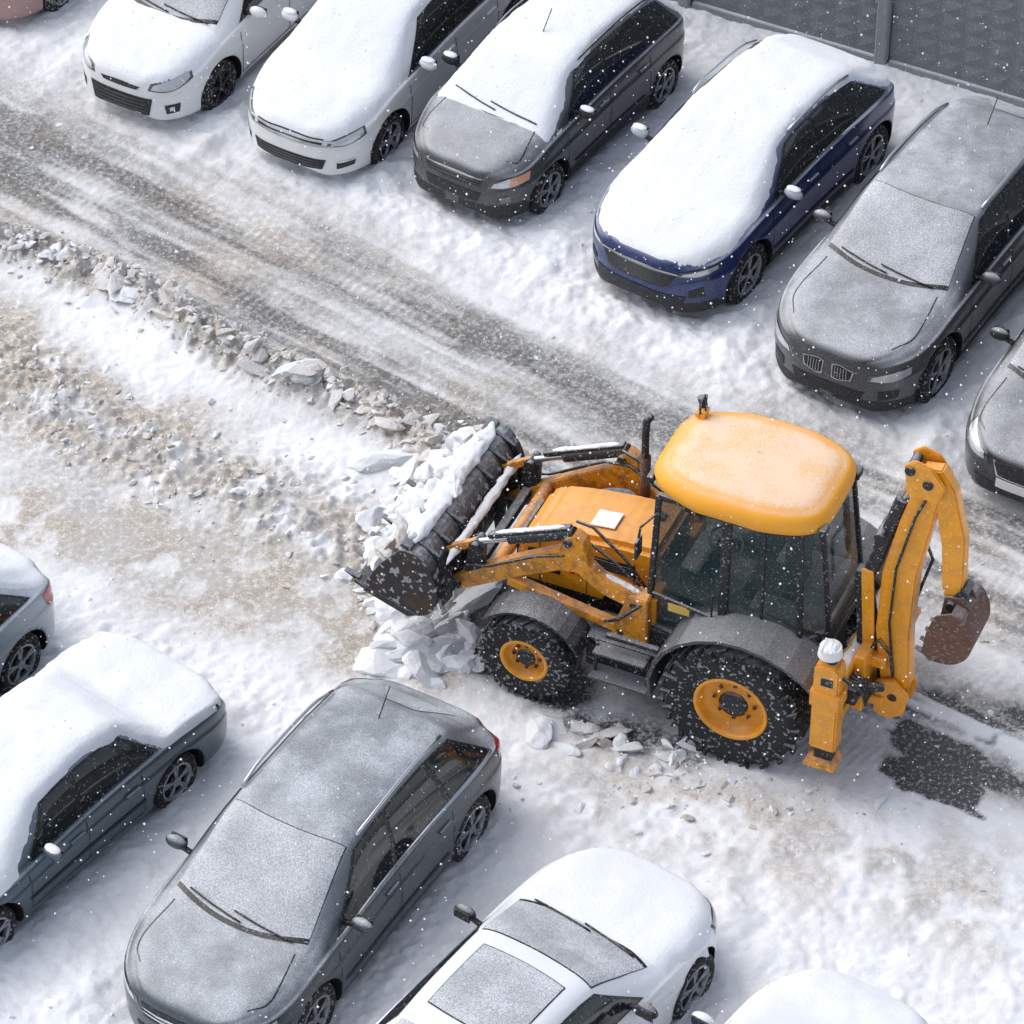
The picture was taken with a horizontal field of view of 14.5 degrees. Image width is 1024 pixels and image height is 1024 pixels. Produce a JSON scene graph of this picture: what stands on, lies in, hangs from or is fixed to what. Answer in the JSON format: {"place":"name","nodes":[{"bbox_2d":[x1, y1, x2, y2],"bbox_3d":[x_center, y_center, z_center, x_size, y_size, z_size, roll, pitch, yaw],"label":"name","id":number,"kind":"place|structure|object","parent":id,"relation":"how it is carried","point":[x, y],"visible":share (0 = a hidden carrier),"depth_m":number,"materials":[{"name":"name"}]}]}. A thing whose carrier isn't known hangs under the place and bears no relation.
{"place":"outdoors","nodes":[
{"label":"outdoors","id":0,"kind":"place"},
{"bbox_2d":[0,0,1023,1023],"bbox_3d":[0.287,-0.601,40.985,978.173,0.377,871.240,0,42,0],"label":"snowy ground","id":1,"kind":"structure","parent":0,"point":[399,258],"depth_m":40.79,"materials":[{"name":"white snow"}]},
{"bbox_2d":[0,543,54,693],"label":"parked hatchback","id":2,"kind":"object","parent":1,"relation":"on","point":[27,596],"visible":0.99,"depth_m":38.34,"materials":[{"name":"silver paint"}]},
{"bbox_2d":[0,0,68,19],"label":"parked hatchback","id":3,"kind":"object","parent":1,"relation":"on","point":[18,9],"visible":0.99,"depth_m":46.60,"materials":[{"name":"paint"}]},
{"bbox_2d":[0,631,226,945],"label":"parked sedan","id":4,"kind":"object","parent":1,"relation":"on","point":[56,693],"visible":1,"depth_m":36.66,"materials":[{"name":"paint"}]},
{"bbox_2d":[83,0,315,119],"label":"parked hatchback","id":5,"kind":"object","parent":1,"relation":"on","point":[142,56],"visible":1,"depth_m":45.22,"materials":[{"name":"white paint"}]},
{"bbox_2d":[123,678,501,1023],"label":"parked crossover","id":6,"kind":"object","parent":1,"relation":"on","point":[191,945],"visible":1,"depth_m":35.37,"materials":[{"name":"grey paint"}]},
{"bbox_2d":[248,0,526,174],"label":"parked hatchback","id":7,"kind":"object","parent":1,"relation":"on","point":[285,107],"visible":0.96,"depth_m":44.59,"materials":[{"name":"white paint"}]},
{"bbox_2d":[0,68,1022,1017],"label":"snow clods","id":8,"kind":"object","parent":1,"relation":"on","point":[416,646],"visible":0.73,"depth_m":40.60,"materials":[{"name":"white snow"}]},
{"bbox_2d":[376,847,716,1023],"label":"parked coupe","id":9,"kind":"object","parent":1,"relation":"on","point":[627,895],"visible":1,"depth_m":34.82,"materials":[{"name":"white paint"}]},
{"bbox_2d":[412,0,684,217],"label":"parked crossover","id":10,"kind":"object","parent":1,"relation":"on","point":[510,120],"visible":0.99,"depth_m":44.04,"materials":[{"name":"grey paint"}]},
{"bbox_2d":[344,394,989,772],"bbox_3d":[1.573,0.050,37.727,6.170,3.785,2.398,17,45,18],"label":"backhoe loader","id":11,"kind":"object","parent":1,"relation":"on","point":[708,451],"visible":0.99,"depth_m":37.35,"materials":[{"name":"metal"}]},
{"bbox_2d":[593,34,894,312],"bbox_3d":[2.490,-3.812,43.679,2.174,1.552,4.168,25,48,25],"label":"parked suv","id":12,"kind":"object","parent":1,"relation":"on","point":[752,246],"visible":1,"depth_m":42.98,"materials":[{"name":"blue paint"}]},
{"bbox_2d":[691,969,928,1023],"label":"parked hatchback","id":13,"kind":"object","parent":1,"relation":"on","point":[800,998],"visible":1,"depth_m":34.48,"materials":[{"name":"white paint"}]},
{"bbox_2d":[670,0,1023,107],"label":"concrete fence","id":14,"kind":"object","parent":1,"relation":"on","point":[936,32],"visible":0.97,"depth_m":45.72,"materials":[{"name":"grey concrete"}]},
{"bbox_2d":[775,96,1023,411],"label":"parked suv","id":15,"kind":"object","parent":1,"relation":"on","point":[939,186],"visible":1,"depth_m":41.76,"materials":[{"name":"grey paint"}]},
{"bbox_2d":[965,325,1023,502],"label":"parked hatchback","id":16,"kind":"object","parent":1,"relation":"on","point":[1001,427],"visible":1,"depth_m":40.41,"materials":[{"name":"grey paint"}]},
{"bbox_2d":[0,0,1023,1023],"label":"falling snow","id":17,"kind":"structure","parent":0,"point":[516,480],"depth_m":34.04,"materials":[{"name":"white snow"}]}
]}

